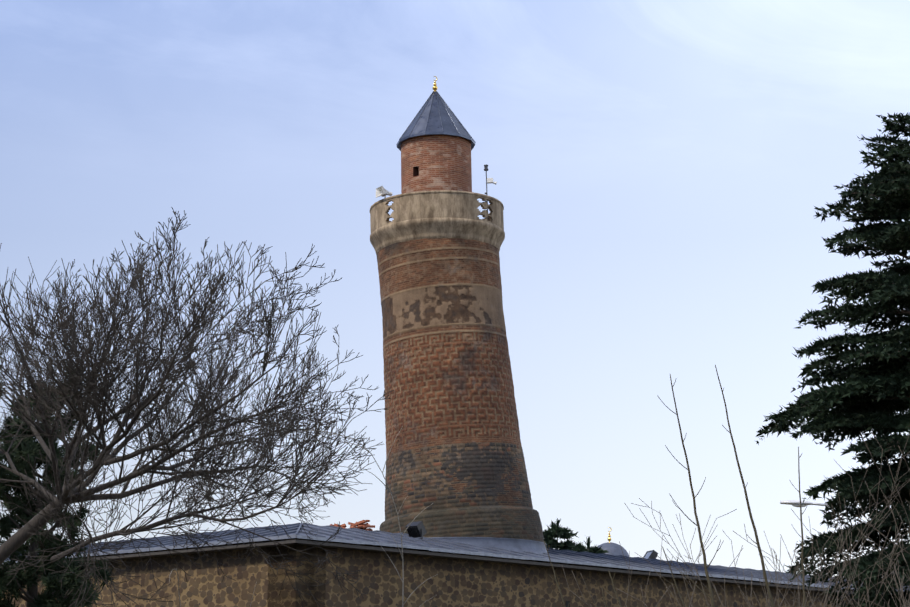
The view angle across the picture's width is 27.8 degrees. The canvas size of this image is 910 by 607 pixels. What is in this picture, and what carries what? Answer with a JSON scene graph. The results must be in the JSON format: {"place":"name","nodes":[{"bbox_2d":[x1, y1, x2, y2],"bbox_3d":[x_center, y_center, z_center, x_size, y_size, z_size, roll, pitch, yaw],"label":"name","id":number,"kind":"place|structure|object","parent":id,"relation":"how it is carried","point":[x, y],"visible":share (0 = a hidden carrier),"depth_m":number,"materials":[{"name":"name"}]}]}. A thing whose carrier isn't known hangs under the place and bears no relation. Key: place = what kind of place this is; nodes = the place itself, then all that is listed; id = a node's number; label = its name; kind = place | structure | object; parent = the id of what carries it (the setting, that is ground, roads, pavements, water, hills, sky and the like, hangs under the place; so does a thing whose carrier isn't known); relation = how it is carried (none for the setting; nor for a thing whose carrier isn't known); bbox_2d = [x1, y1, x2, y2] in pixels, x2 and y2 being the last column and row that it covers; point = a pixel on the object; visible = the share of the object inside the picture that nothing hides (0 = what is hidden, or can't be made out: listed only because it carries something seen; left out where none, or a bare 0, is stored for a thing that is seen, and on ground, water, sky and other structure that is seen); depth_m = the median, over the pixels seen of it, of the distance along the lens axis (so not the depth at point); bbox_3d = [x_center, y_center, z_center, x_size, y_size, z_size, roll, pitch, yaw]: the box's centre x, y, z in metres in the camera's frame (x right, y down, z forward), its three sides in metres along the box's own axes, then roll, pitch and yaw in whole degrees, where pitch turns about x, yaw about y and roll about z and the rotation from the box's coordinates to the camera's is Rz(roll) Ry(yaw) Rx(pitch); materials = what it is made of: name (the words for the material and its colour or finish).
{"place":"outdoors","nodes":[
{"label":"outdoors","id":0,"kind":"place"},
{"bbox_2d":[0,363,117,606],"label":"conifer tree","id":1,"kind":"object","parent":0,"point":[31,446],"depth_m":35.30,"materials":[{"name":"green plant"}]},
{"bbox_2d":[0,0,909,576],"label":"sky","id":2,"kind":"structure","parent":0,"point":[660,169],"materials":[{"name":"blue"}]},
{"bbox_2d":[543,518,582,549],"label":"tree","id":3,"kind":"object","parent":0,"point":[550,535],"depth_m":74.96,"materials":[{"name":"green plant"}]},
{"bbox_2d":[565,537,608,553],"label":"tree","id":4,"kind":"object","parent":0,"point":[580,547],"visible":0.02,"depth_m":72.94,"materials":[{"name":"green plant"}]},
{"bbox_2d":[780,500,812,504],"bbox_3d":[7.332,4.272,39.462,0.701,0.107,0.260,0,-13,2],"label":"lamp head","id":5,"kind":"object","parent":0,"point":[791,502],"visible":0.85,"depth_m":39.38},
{"bbox_2d":[813,503,853,508],"bbox_3d":[8.399,4.416,39.599,1.712,0.247,0.060,3,-13,-12],"label":"lamp arm","id":6,"kind":"object","parent":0,"point":[819,504],"visible":0.08,"depth_m":39.49},
{"label":"ground","id":7,"kind":"structure","parent":0,"visible":0},
{"bbox_2d":[0,538,325,606],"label":"wall","id":8,"kind":"structure","parent":7,"relation":"on","point":[204,586],"depth_m":41.98,"materials":[{"name":"brown stone"}]},
{"bbox_2d":[0,208,393,606],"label":"bare tree","id":9,"kind":"object","parent":7,"relation":"on","point":[94,365],"visible":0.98,"depth_m":22.03,"materials":[{"name":"brown plant"}]},
{"bbox_2d":[169,426,437,606],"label":"bare branch","id":10,"kind":"object","parent":7,"relation":"on","point":[378,543],"visible":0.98,"depth_m":21.47,"materials":[{"name":"brown plant"}]},
{"bbox_2d":[267,538,859,606],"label":"wall","id":11,"kind":"structure","parent":7,"relation":"on","point":[460,583],"depth_m":44.63,"materials":[{"name":"brown stone"}]},
{"bbox_2d":[1,539,853,593],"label":"soffit","id":12,"kind":"structure","parent":11,"relation":"on","point":[353,547],"depth_m":43.70,"materials":[{"name":"brown wood"}]},
{"bbox_2d":[2,534,891,593],"bbox_3d":[3.111,13.969,80.098,45.330,0.094,70.331,-11,-17,41],"label":"drip edge","id":13,"kind":"object","parent":11,"relation":"on","point":[428,549],"visible":0.75,"depth_m":43.68,"materials":[{"name":"metal"}]},
{"bbox_2d":[6,522,909,590],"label":"roof","id":14,"kind":"structure","parent":11,"relation":"on","point":[328,531],"depth_m":46.13,"materials":[{"name":"grey metal"}]},
{"bbox_2d":[330,520,374,530],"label":"roof tiles","id":15,"kind":"object","parent":14,"relation":"on","point":[362,525],"visible":0.6,"depth_m":46.35,"materials":[{"name":"orange tile"}]},
{"bbox_2d":[405,521,426,538],"bbox_3d":[-0.978,5.667,45.878,0.460,0.454,0.388,-11,-17,41],"label":"floodlight","id":16,"kind":"object","parent":14,"relation":"on","point":[416,529],"visible":0.83,"depth_m":45.77,"materials":[{"name":"black paint"}]},
{"bbox_2d":[370,76,546,561],"bbox_3d":[-0.308,0.665,50.750,4.515,14.621,4.510,-5,-13,1],"label":"minaret","id":17,"kind":"object","parent":14,"relation":"on","point":[456,457],"visible":0.9,"depth_m":49.23,"materials":[{"name":"brick"}]},
{"bbox_2d":[376,537,558,562],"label":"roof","id":18,"kind":"structure","parent":14,"relation":"on","point":[522,545],"depth_m":47.44,"materials":[{"name":"grey metal"}]},
{"bbox_2d":[598,542,628,556],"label":"dome","id":19,"kind":"structure","parent":14,"relation":"on","point":[614,549],"depth_m":78.50,"materials":[{"name":"grey metal"}]},
{"bbox_2d":[643,550,657,558],"bbox_3d":[6.105,7.981,57.629,0.374,0.478,0.620,4,-13,-16],"label":"floodlight","id":20,"kind":"object","parent":14,"relation":"on","point":[654,554],"visible":0.52,"depth_m":57.40,"materials":[{"name":"black paint"}]},
{"bbox_2d":[644,551,651,558],"bbox_3d":[6.041,7.899,57.628,0.178,0.251,0.500,4,-13,-16],"label":"flood lens","id":21,"kind":"object","parent":20,"relation":"attached to","point":[647,555],"visible":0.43,"depth_m":57.64,"materials":[{"name":"glass"}]},
{"bbox_2d":[544,365,811,606],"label":"saplings","id":22,"kind":"object","parent":7,"relation":"on","point":[711,596],"visible":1,"depth_m":13.01,"materials":[{"name":"brown plant"}]},
{"bbox_2d":[562,432,909,606],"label":"bush","id":23,"kind":"object","parent":7,"relation":"on","point":[839,573],"visible":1,"depth_m":14.05,"materials":[{"name":"brown plant"}]},
{"bbox_2d":[756,112,909,606],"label":"conifer tree","id":24,"kind":"object","parent":7,"relation":"on","point":[859,390],"depth_m":25.64,"materials":[{"name":"green plant"}]}
]}

